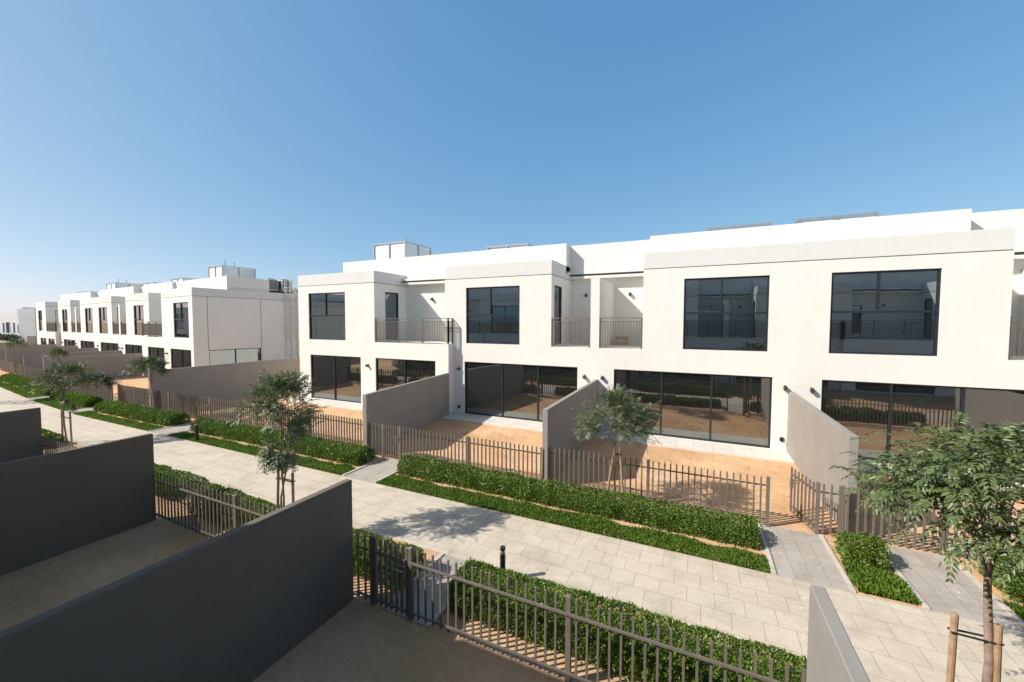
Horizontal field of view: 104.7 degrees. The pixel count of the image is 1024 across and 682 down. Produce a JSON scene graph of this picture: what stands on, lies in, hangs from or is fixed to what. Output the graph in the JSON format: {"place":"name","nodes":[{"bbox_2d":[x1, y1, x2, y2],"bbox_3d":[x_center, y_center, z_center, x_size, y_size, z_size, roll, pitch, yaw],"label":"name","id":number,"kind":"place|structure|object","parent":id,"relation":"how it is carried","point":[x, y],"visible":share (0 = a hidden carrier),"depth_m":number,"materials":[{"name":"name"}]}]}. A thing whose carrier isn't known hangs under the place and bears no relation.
{"place":"outdoors","nodes":[
{"label":"outdoors","id":0,"kind":"place"},
{"bbox_2d":[32,397,80,410],"bbox_3d":[-26.089,3.567,22.574,7.039,0.291,0.748,2,3,30],"label":"grass strip","id":1,"kind":"object","parent":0,"point":[48,401],"depth_m":22.80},
{"bbox_2d":[0,344,1023,681],"bbox_3d":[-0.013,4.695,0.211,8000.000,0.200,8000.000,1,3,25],"label":"ground","id":2,"kind":"structure","parent":0,"point":[384,646],"depth_m":7.70,"materials":[{"name":"sand"}]},
{"bbox_2d":[0,333,20,340],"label":"hedge","id":3,"kind":"object","parent":2,"relation":"on","point":[4,337],"visible":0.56,"depth_m":76.31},
{"bbox_2d":[0,307,30,335],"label":"distant townhouse","id":4,"kind":"structure","parent":2,"relation":"on","point":[9,323],"depth_m":82.06,"materials":[{"name":"white paint"}]},
{"bbox_2d":[1,337,29,373],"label":"neem tree","id":5,"kind":"object","parent":2,"relation":"on","point":[18,342],"visible":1,"depth_m":33.63,"materials":[{"name":"green plant"}]},
{"bbox_2d":[0,359,38,379],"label":"picket fence","id":6,"kind":"object","parent":2,"relation":"on","point":[27,371],"visible":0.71,"depth_m":34.46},
{"bbox_2d":[0,407,42,462],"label":"garden wall","id":7,"kind":"structure","parent":2,"relation":"on","point":[20,434],"depth_m":11.52,"materials":[{"name":"grey paint"}]},
{"bbox_2d":[18,308,36,341],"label":"grey building","id":8,"kind":"structure","parent":2,"relation":"on","point":[27,326],"depth_m":76.08,"materials":[{"name":"paint"}]},
{"bbox_2d":[0,373,55,395],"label":"hedge","id":9,"kind":"object","parent":2,"relation":"on","point":[18,380],"visible":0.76,"depth_m":28.84,"materials":[{"name":"green plant"}]},
{"bbox_2d":[0,344,55,347],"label":"garden wall","id":10,"kind":"structure","parent":2,"relation":"on","point":[42,345],"depth_m":48.08,"materials":[{"name":"beige paint"}]},
{"bbox_2d":[0,346,77,359],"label":"garden wall","id":11,"kind":"structure","parent":2,"relation":"on","point":[2,354],"depth_m":43.22,"materials":[{"name":"beige paint"}]},
{"bbox_2d":[5,348,97,372],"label":"garden wall","id":12,"kind":"structure","parent":2,"relation":"on","point":[18,356],"depth_m":38.39,"materials":[{"name":"beige paint"}]},
{"bbox_2d":[42,428,65,447],"bbox_3d":[-18.160,3.605,15.065,2.818,0.667,1.213,1,3,25],"label":"hedge","id":13,"kind":"object","parent":2,"relation":"on","point":[47,434],"visible":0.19,"depth_m":14.73,"materials":[{"name":"green plant"}]},
{"bbox_2d":[41,346,69,389],"bbox_3d":[-29.282,1.979,25.440,1.390,3.300,1.384,1,3,25],"label":"neem tree","id":14,"kind":"object","parent":2,"relation":"on","point":[60,351],"visible":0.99,"depth_m":25.37,"materials":[{"name":"green plant"}]},
{"bbox_2d":[35,293,77,345],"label":"townhouse","id":15,"kind":"structure","parent":2,"relation":"on","point":[47,321],"depth_m":52.15,"materials":[{"name":"paint"}]},
{"bbox_2d":[39,310,42,330],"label":"window","id":16,"kind":"structure","parent":15,"relation":"in","point":[40,311],"depth_m":53.32,"materials":[{"name":"glass"}]},
{"bbox_2d":[42,437,76,453],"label":"picket fence","id":17,"kind":"object","parent":2,"relation":"on","point":[58,445],"visible":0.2,"depth_m":11.58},
{"bbox_2d":[38,368,87,393],"bbox_3d":[-32.060,2.881,28.081,12.211,1.180,0.094,2,3,31],"label":"picket fence","id":18,"kind":"object","parent":2,"relation":"on","point":[76,389],"visible":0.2,"depth_m":26.73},
{"bbox_2d":[21,357,104,445],"bbox_3d":[-16.670,2.275,14.847,1.950,3.329,2.203,1,3,25],"label":"neem tree","id":19,"kind":"object","parent":2,"relation":"on","point":[61,369],"visible":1,"depth_m":14.70,"materials":[{"name":"green plant"}]},
{"bbox_2d":[23,350,121,368],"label":"garden wall","id":20,"kind":"structure","parent":2,"relation":"on","point":[34,360],"depth_m":34.58,"materials":[{"name":"beige paint"}]},
{"bbox_2d":[49,389,104,407],"bbox_3d":[-25.750,3.297,23.311,6.968,0.895,1.238,2,3,31],"label":"hedge","id":21,"kind":"object","parent":2,"relation":"on","point":[82,400],"visible":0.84,"depth_m":22.07,"materials":[{"name":"green plant"}]},
{"bbox_2d":[0,433,155,575],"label":"garden wall","id":22,"kind":"structure","parent":2,"relation":"on","point":[53,504],"depth_m":7.96,"materials":[{"name":"grey paint"}]},
{"bbox_2d":[58,292,100,345],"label":"townhouse","id":23,"kind":"structure","parent":2,"relation":"on","point":[67,325],"depth_m":48.53,"materials":[{"name":"paint"}]},
{"bbox_2d":[62,309,67,331],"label":"window","id":24,"kind":"structure","parent":23,"relation":"in","point":[65,314],"depth_m":48.84,"materials":[{"name":"glass"}]},
{"bbox_2d":[64,339,75,345],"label":"sliding door","id":25,"kind":"structure","parent":23,"relation":"in","point":[68,342],"depth_m":48.30,"materials":[{"name":"glass"}]},
{"bbox_2d":[43,353,142,377],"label":"garden wall","id":26,"kind":"structure","parent":2,"relation":"on","point":[112,365],"depth_m":33.24,"materials":[{"name":"beige paint"}]},
{"bbox_2d":[68,372,121,400],"bbox_3d":[-22.899,2.636,21.666,1.730,1.961,2.322,2,3,42],"label":"neem tree","id":27,"kind":"object","parent":2,"relation":"on","point":[107,382],"visible":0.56,"depth_m":21.83,"materials":[{"name":"green plant"}]},
{"bbox_2d":[75,288,115,347],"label":"townhouse","id":28,"kind":"structure","parent":2,"relation":"on","point":[85,324],"depth_m":44.57,"materials":[{"name":"paint"}]},
{"bbox_2d":[81,340,93,347],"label":"sliding door","id":29,"kind":"structure","parent":28,"relation":"in","point":[84,344],"depth_m":44.76,"materials":[{"name":"glass"}]},
{"bbox_2d":[85,308,92,332],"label":"window","id":30,"kind":"structure","parent":28,"relation":"in","point":[89,316],"depth_m":44.09,"materials":[{"name":"glass"}]},
{"bbox_2d":[88,382,112,400],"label":"picket fence","id":31,"kind":"object","parent":2,"relation":"on","point":[104,392],"visible":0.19,"depth_m":23.47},
{"bbox_2d":[94,286,147,350],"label":"townhouse","id":32,"kind":"structure","parent":2,"relation":"on","point":[110,314],"depth_m":40.97,"materials":[{"name":"paint"}]},
{"bbox_2d":[99,307,107,333],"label":"window","id":33,"kind":"structure","parent":32,"relation":"in","point":[102,310],"depth_m":41.61,"materials":[{"name":"glass"}]},
{"bbox_2d":[101,342,118,350],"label":"sliding door","id":34,"kind":"structure","parent":32,"relation":"in","point":[105,346],"depth_m":41.15,"materials":[{"name":"glass"}]},
{"bbox_2d":[106,279,141,289],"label":"water tank","id":35,"kind":"object","parent":32,"relation":"on","point":[114,285],"visible":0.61,"depth_m":50.73,"materials":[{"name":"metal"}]},
{"bbox_2d":[117,384,147,405],"bbox_3d":[-20.193,3.045,21.232,4.457,1.205,0.171,1,3,27],"label":"picket fence","id":36,"kind":"object","parent":2,"relation":"on","point":[134,394],"visible":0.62,"depth_m":21.27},
{"bbox_2d":[93,399,190,426],"bbox_3d":[-18.139,3.367,19.191,7.435,0.790,1.186,1,3,25],"label":"hedge","id":37,"kind":"object","parent":2,"relation":"on","point":[150,414],"visible":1,"depth_m":18.54,"materials":[{"name":"green plant"}]},
{"bbox_2d":[121,355,172,408],"bbox_3d":[-17.099,2.200,18.770,1.809,3.131,2.046,-1,3,-18],"label":"neem tree","id":38,"kind":"object","parent":2,"relation":"on","point":[145,363],"visible":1,"depth_m":18.64,"materials":[{"name":"green plant"}]},
{"bbox_2d":[120,282,175,353],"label":"townhouse","id":39,"kind":"structure","parent":2,"relation":"on","point":[143,307],"depth_m":36.86,"materials":[{"name":"paint"}]},
{"bbox_2d":[126,344,141,353],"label":"sliding door","id":40,"kind":"structure","parent":39,"relation":"in","point":[130,349],"depth_m":37.64,"materials":[{"name":"glass"}]},
{"bbox_2d":[134,305,143,334],"bbox_3d":[-34.332,-1.912,36.471,2.450,2.750,0.098,2,3,31],"label":"window","id":41,"kind":"structure","parent":39,"relation":"in","point":[138,309],"depth_m":36.64,"materials":[{"name":"glass"}]},
{"bbox_2d":[0,479,353,681],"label":"garden wall","id":42,"kind":"structure","parent":2,"relation":"on","point":[252,600],"depth_m":4.62,"materials":[{"name":"grey paint"}]},
{"bbox_2d":[154,463,209,500],"bbox_3d":[-11.061,3.771,11.682,5.777,0.659,1.186,1,3,25],"label":"hedge","id":43,"kind":"object","parent":2,"relation":"on","point":[162,469],"visible":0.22,"depth_m":10.79,"materials":[{"name":"green plant"}]},
{"bbox_2d":[155,472,278,538],"bbox_3d":[-5.500,3.668,7.913,6.087,1.170,0.092,1,3,25],"label":"picket fence","id":44,"kind":"object","parent":2,"relation":"on","point":[236,508],"visible":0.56,"depth_m":8.45,"materials":[{"name":"metal"}]},
{"bbox_2d":[142,276,298,376],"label":"townhouse","id":45,"kind":"structure","parent":2,"relation":"on","point":[219,320],"depth_m":32.50,"materials":[{"name":"paint"}]},
{"bbox_2d":[149,347,164,370],"bbox_3d":[-30.231,1.833,33.713,3.500,2.620,0.084,2,3,31],"label":"sliding door","id":46,"kind":"structure","parent":45,"relation":"in","point":[159,352],"depth_m":33.69,"materials":[{"name":"glass"}]},
{"bbox_2d":[174,302,188,337],"bbox_3d":[-25.829,-1.639,30.943,2.720,2.750,0.098,2,3,31],"label":"window","id":47,"kind":"structure","parent":45,"relation":"in","point":[181,317],"depth_m":30.99,"materials":[{"name":"glass"}]},
{"bbox_2d":[171,349,191,367],"bbox_3d":[-26.077,1.955,31.253,3.760,2.620,0.084,2,3,31],"label":"sliding door","id":48,"kind":"structure","parent":45,"relation":"in","point":[181,358],"depth_m":31.36,"materials":[{"name":"glass"}]},
{"bbox_2d":[208,261,255,277],"bbox_3d":[-26.352,-5.957,37.228,2.678,2.770,2.828,2,3,31],"label":"water tank","id":49,"kind":"object","parent":45,"relation":"on","point":[217,271],"visible":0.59,"depth_m":36.34,"materials":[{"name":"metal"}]},
{"bbox_2d":[209,348,260,364],"bbox_3d":[-22.721,1.805,32.572,0.084,2.340,3.870,2,3,31],"label":"side window","id":50,"kind":"structure","parent":45,"relation":"in","point":[224,356],"depth_m":32.43,"materials":[{"name":"glass"}]},
{"bbox_2d":[265,278,277,290],"bbox_3d":[-22.077,-5.085,36.020,1.030,1.160,0.930,2,3,31],"label":"air conditioner","id":51,"kind":"object","parent":45,"relation":"on","point":[273,284],"visible":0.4,"depth_m":35.80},
{"bbox_2d":[277,279,291,291],"bbox_3d":[-21.197,-5.114,36.719,1.030,1.160,0.930,2,3,31],"label":"air conditioner","id":52,"kind":"object","parent":45,"relation":"on","point":[281,286],"visible":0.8,"depth_m":36.35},
{"bbox_2d":[148,357,299,407],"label":"garden wall","id":53,"kind":"structure","parent":2,"relation":"on","point":[223,382],"depth_m":22.84,"materials":[{"name":"beige paint"}]},
{"bbox_2d":[157,391,362,445],"bbox_3d":[-11.542,3.238,17.090,14.306,1.170,0.199,1,3,25],"label":"picket fence","id":54,"kind":"object","parent":2,"relation":"on","point":[197,408],"visible":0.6,"depth_m":17.73,"materials":[{"name":"metal"}]},
{"bbox_2d":[176,437,352,474],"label":"curb","id":55,"kind":"structure","parent":2,"relation":"on","point":[260,456],"depth_m":13.66,"materials":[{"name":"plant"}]},
{"bbox_2d":[168,431,355,474],"bbox_3d":[-9.392,3.876,14.255,9.755,0.120,0.771,1,3,25],"label":"grass strip","id":56,"kind":"object","parent":55,"relation":"on","point":[336,468],"depth_m":14.06,"materials":[{"name":"plant"}]},
{"bbox_2d":[194,422,198,440],"bbox_3d":[-12.243,3.510,15.331,0.186,0.740,0.183,1,3,25],"label":"bollard light","id":57,"kind":"object","parent":56,"relation":"on","point":[196,432],"visible":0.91,"depth_m":15.28,"materials":[{"name":"black metal"}]},
{"bbox_2d":[223,368,327,509],"bbox_3d":[-4.792,2.411,8.300,1.964,3.713,1.984,1,3,25],"label":"neem tree","id":58,"kind":"object","parent":2,"relation":"on","point":[281,460],"visible":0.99,"depth_m":8.04,"materials":[{"name":"green plant"}]},
{"bbox_2d":[189,415,376,465],"bbox_3d":[-9.111,3.600,14.994,9.809,0.713,1.142,1,3,25],"label":"hedge","id":59,"kind":"object","parent":2,"relation":"on","point":[337,451],"visible":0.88,"depth_m":14.11,"materials":[{"name":"green plant"}]},
{"bbox_2d":[189,482,423,590],"bbox_3d":[-4.700,3.875,8.394,6.686,0.763,1.098,1,3,25],"label":"hedge","id":60,"kind":"object","parent":2,"relation":"on","point":[223,489],"visible":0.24,"depth_m":8.54,"materials":[{"name":"green plant"}]},
{"bbox_2d":[298,252,466,413],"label":"townhouse","id":61,"kind":"structure","parent":2,"relation":"on","point":[367,326],"depth_m":22.73,"materials":[{"name":"paint"}]},
{"bbox_2d":[309,292,345,339],"bbox_3d":[-10.832,-1.450,23.217,3.010,2.750,0.098,1,3,25],"label":"window","id":62,"kind":"structure","parent":61,"relation":"in","point":[326,310],"depth_m":23.23,"materials":[{"name":"glass"}]},
{"bbox_2d":[311,355,360,402],"bbox_3d":[-10.292,2.164,23.129,4.080,2.620,0.084,1,3,25],"label":"sliding door","id":63,"kind":"structure","parent":61,"relation":"in","point":[338,378],"depth_m":23.10,"materials":[{"name":"glass"}]},
{"bbox_2d":[385,292,397,339],"bbox_3d":[-6.990,-1.424,22.877,0.080,2.750,1.100,1,3,25],"label":"balcony door","id":64,"kind":"structure","parent":61,"relation":"in","point":[391,299],"depth_m":22.92,"materials":[{"name":"glass"}]},
{"bbox_2d":[373,235,430,259],"bbox_3d":[-7.749,-5.750,28.099,2.818,2.880,2.828,1,3,25],"label":"water tank","id":65,"kind":"object","parent":61,"relation":"on","point":[400,249],"visible":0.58,"depth_m":26.95,"materials":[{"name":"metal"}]},
{"bbox_2d":[376,358,434,390],"bbox_3d":[-5.649,2.275,20.962,3.990,2.620,0.084,1,3,25],"label":"sliding door","id":66,"kind":"structure","parent":61,"relation":"in","point":[389,372],"depth_m":21.10,"materials":[{"name":"glass"}]},
{"bbox_2d":[362,373,448,449],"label":"garden wall","id":67,"kind":"structure","parent":2,"relation":"on","point":[419,404],"depth_m":16.11,"materials":[{"name":"beige paint"}]},
{"bbox_2d":[369,422,541,481],"bbox_3d":[-2.074,3.474,12.437,6.402,1.170,0.199,1,3,25],"label":"picket fence","id":68,"kind":"object","parent":2,"relation":"on","point":[396,439],"visible":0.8,"depth_m":12.41,"materials":[{"name":"metal"}]},
{"bbox_2d":[500,545,505,579],"bbox_3d":[-0.166,3.977,7.058,0.150,0.620,0.148,1,3,25],"label":"bollard light","id":69,"kind":"object","parent":2,"relation":"on","point":[502,556],"visible":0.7,"depth_m":7.01,"materials":[{"name":"black metal"}]},
{"bbox_2d":[0,387,1023,681],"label":"path border","id":70,"kind":"object","parent":2,"relation":"on","point":[874,677],"visible":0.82,"depth_m":7.83,"materials":[{"name":"concrete"}]},
{"bbox_2d":[445,243,605,422],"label":"townhouse","id":71,"kind":"structure","parent":2,"relation":"on","point":[522,349],"depth_m":19.03,"materials":[{"name":"paint"}]},
{"bbox_2d":[467,286,519,344],"bbox_3d":[-0.931,-1.236,19.090,2.910,2.750,0.098,1,3,25],"label":"window","id":72,"kind":"structure","parent":71,"relation":"in","point":[493,313],"depth_m":19.08,"materials":[{"name":"glass"}]},
{"bbox_2d":[487,243,532,249],"bbox_3d":[0.268,-4.798,23.698,2.608,1.420,2.678,1,3,25],"label":"solar panel","id":73,"kind":"object","parent":71,"relation":"on","point":[506,247],"visible":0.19,"depth_m":22.46,"materials":[{"name":"glass"}]},
{"bbox_2d":[465,362,577,421],"bbox_3d":[0.280,2.394,18.689,5.800,2.620,0.084,1,3,25],"label":"sliding door","id":74,"kind":"structure","parent":71,"relation":"in","point":[513,391],"depth_m":18.76,"materials":[{"name":"glass"}]},
{"bbox_2d":[554,285,560,344],"bbox_3d":[2.109,-1.207,18.639,0.080,2.750,1.120,1,3,25],"label":"balcony door","id":75,"kind":"structure","parent":71,"relation":"in","point":[557,290],"depth_m":18.76,"materials":[{"name":"glass"}]},
{"bbox_2d":[28,396,1023,631],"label":"garden paths","id":76,"kind":"structure","parent":2,"relation":"on","point":[923,569],"depth_m":7.32,"materials":[{"name":"stone"}]},
{"bbox_2d":[32,396,1023,627],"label":"path edging","id":77,"kind":"object","parent":76,"relation":"on","point":[1015,617],"visible":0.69,"depth_m":7.28,"materials":[{"name":"concrete"}]},
{"bbox_2d":[542,379,597,479],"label":"garden wall","id":78,"kind":"structure","parent":2,"relation":"on","point":[558,423],"depth_m":12.50,"materials":[{"name":"beige paint"}]},
{"bbox_2d":[377,480,769,572],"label":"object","id":79,"kind":"structure","parent":2,"relation":"on","point":[613,533],"depth_m":8.49,"materials":[{"name":"plant"}]},
{"bbox_2d":[377,474,770,571],"bbox_3d":[0.595,4.119,9.604,9.603,0.106,0.824,1,3,25],"label":"grass strip","id":80,"kind":"object","parent":79,"relation":"on","point":[597,524],"depth_m":9.03,"materials":[{"name":"plant"}]},
{"bbox_2d":[396,453,763,549],"bbox_3d":[0.916,3.847,10.332,9.632,0.681,1.092,1,3,25],"label":"hedge","id":81,"kind":"object","parent":2,"relation":"on","point":[719,526],"visible":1,"depth_m":9.61,"materials":[{"name":"green plant"}]},
{"bbox_2d":[355,532,805,681],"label":"picket fence","id":82,"kind":"object","parent":2,"relation":"on","point":[406,571],"visible":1,"depth_m":5.41,"materials":[{"name":"metal"}]},
{"bbox_2d":[164,427,1008,607],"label":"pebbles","id":83,"kind":"object","parent":2,"relation":"on","point":[639,525],"visible":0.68,"depth_m":8.69,"materials":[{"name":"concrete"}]},
{"bbox_2d":[571,383,664,499],"bbox_3d":[2.646,2.642,10.105,2.320,3.136,2.219,1,3,15],"label":"neem tree","id":84,"kind":"object","parent":2,"relation":"on","point":[615,400],"visible":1,"depth_m":9.83,"materials":[{"name":"green plant"}]},
{"bbox_2d":[443,557,806,681],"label":"hedge","id":85,"kind":"object","parent":2,"relation":"on","point":[679,627],"visible":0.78,"depth_m":5.38,"materials":[{"name":"green plant"}]},
{"bbox_2d":[285,397,1023,488],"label":"patio","id":86,"kind":"structure","parent":2,"relation":"on","point":[739,450],"depth_m":15.39,"materials":[{"name":"concrete"}]},
{"bbox_2d":[550,446,769,526],"bbox_3d":[3.455,3.596,10.068,5.248,1.170,0.092,1,3,25],"label":"picket fence","id":87,"kind":"object","parent":2,"relation":"on","point":[767,485],"visible":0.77,"depth_m":9.86,"materials":[{"name":"metal"}]},
{"bbox_2d":[590,224,799,450],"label":"townhouse","id":88,"kind":"structure","parent":2,"relation":"on","point":[705,322],"depth_m":15.34,"materials":[{"name":"paint"}]},
{"bbox_2d":[616,336,627,344],"bbox_3d":[5.306,-0.014,19.117,0.500,0.420,0.401,1,3,25],"label":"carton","id":89,"kind":"object","parent":88,"relation":"on","point":[618,340],"visible":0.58,"depth_m":18.95,"materials":[{"name":"beige cardboard"}]},
{"bbox_2d":[614,369,771,447],"bbox_3d":[6.889,2.551,15.603,5.650,2.620,0.084,1,3,25],"label":"sliding door","id":90,"kind":"structure","parent":88,"relation":"in","point":[730,409],"depth_m":15.32,"materials":[{"name":"glass"}]},
{"bbox_2d":[683,275,769,350],"bbox_3d":[8.015,-1.023,14.913,2.820,2.750,0.098,1,3,25],"label":"window","id":91,"kind":"structure","parent":88,"relation":"in","point":[721,313],"depth_m":14.89,"materials":[{"name":"glass"}]},
{"bbox_2d":[706,222,771,230],"bbox_3d":[10.636,-4.537,18.857,2.558,1.390,2.678,1,3,25],"label":"solar panel","id":92,"kind":"object","parent":88,"relation":"on","point":[738,227],"visible":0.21,"depth_m":17.61,"materials":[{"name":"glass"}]},
{"bbox_2d":[789,467,849,534],"bbox_3d":[6.828,3.652,9.031,0.518,1.170,1.346,0,3,-10],"label":"picket fence","id":93,"kind":"object","parent":2,"relation":"on","point":[815,527],"visible":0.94,"depth_m":8.64,"materials":[{"name":"metal"}]},
{"bbox_2d":[786,391,858,533],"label":"garden wall","id":94,"kind":"structure","parent":2,"relation":"on","point":[818,441],"depth_m":10.22,"materials":[{"name":"beige paint"}]},
{"bbox_2d":[806,584,869,681],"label":"garden wall","id":95,"kind":"structure","parent":2,"relation":"on","point":[832,655],"depth_m":3.43,"materials":[{"name":"beige paint"}]},
{"bbox_2d":[832,531,897,570],"bbox_3d":[6.790,4.017,7.672,0.951,0.588,0.861,1,3,25],"label":"hedge","id":96,"kind":"object","parent":2,"relation":"on","point":[863,551],"visible":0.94,"depth_m":7.53,"materials":[{"name":"green plant"}]},
{"bbox_2d":[857,582,916,604],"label":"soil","id":97,"kind":"structure","parent":2,"relation":"on","point":[886,597],"depth_m":6.65,"materials":[{"name":"soil"}]},
{"bbox_2d":[841,557,921,604],"bbox_3d":[6.470,4.222,7.012,0.938,0.166,1.000,1,3,25],"label":"grass strip","id":98,"kind":"object","parent":97,"relation":"on","point":[872,580],"depth_m":6.91,"materials":[{"name":"plant"}]},
{"bbox_2d":[788,209,1023,472],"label":"townhouse","id":99,"kind":"structure","parent":2,"relation":"on","point":[903,320],"depth_m":12.86,"materials":[{"name":"paint"}]},
{"bbox_2d":[793,212,878,223],"bbox_3d":[13.834,-4.470,17.364,2.658,1.410,2.678,1,3,25],"label":"solar panel","id":100,"kind":"object","parent":99,"relation":"on","point":[875,214],"visible":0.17,"depth_m":16.13,"materials":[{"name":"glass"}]},
{"bbox_2d":[829,268,941,355],"bbox_3d":[12.150,-0.925,12.982,2.750,2.750,0.098,1,3,25],"label":"window","id":101,"kind":"structure","parent":99,"relation":"in","point":[889,312],"depth_m":12.95,"materials":[{"name":"glass"}]},
{"bbox_2d":[821,380,1023,472],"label":"sliding door","id":102,"kind":"structure","parent":99,"relation":"in","point":[862,408],"depth_m":12.83,"materials":[{"name":"glass"}]},
{"bbox_2d":[829,412,1023,681],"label":"neem tree","id":103,"kind":"object","parent":2,"relation":"on","point":[922,486],"visible":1,"depth_m":4.32,"materials":[{"name":"green plant"}]},
{"bbox_2d":[856,488,1020,563],"bbox_3d":[10.465,3.754,7.001,6.831,1.170,0.199,1,3,25],"label":"picket fence","id":104,"kind":"object","parent":2,"relation":"on","point":[944,537],"visible":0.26,"depth_m":8.05,"materials":[{"name":"metal"}]},
{"bbox_2d":[976,549,1023,604],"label":"hedge","id":105,"kind":"object","parent":2,"relation":"on","point":[1015,586],"visible":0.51,"depth_m":6.69,"materials":[{"name":"green plant"}]},
{"bbox_2d":[0,390,1023,681],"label":"path","id":106,"kind":"structure","parent":0,"point":[900,644],"depth_m":7.27,"materials":[{"name":"stone"}]},
{"bbox_2d":[0,0,1023,321],"label":"sky","id":107,"kind":"structure","parent":0,"point":[142,141],"materials":[{"name":"blue"}]},
{"bbox_2d":[258,402,926,548],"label":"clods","id":108,"kind":"object","parent":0,"point":[628,468],"visible":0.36,"depth_m":12.63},
{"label":"turf","id":109,"kind":"structure","parent":0,"visible":0},
{"bbox_2d":[73,410,163,430],"bbox_3d":[-18.528,3.655,18.494,7.443,0.135,0.748,1,3,25],"label":"grass strip","id":110,"kind":"object","parent":109,"relation":"on","point":[137,424],"depth_m":18.21,"materials":[{"name":"plant"}]},
{"label":"turf","id":111,"kind":"structure","parent":0,"visible":0},
{"bbox_2d":[0,380,40,397],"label":"grass strip","id":112,"kind":"object","parent":111,"relation":"on","point":[22,392],"depth_m":27.03,"materials":[{"name":"plant"}]},
{"label":"turf","id":113,"kind":"structure","parent":0,"visible":0},
{"bbox_2d":[1002,597,1023,619],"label":"grass strip","id":114,"kind":"object","parent":113,"relation":"on","point":[1015,607],"depth_m":6.35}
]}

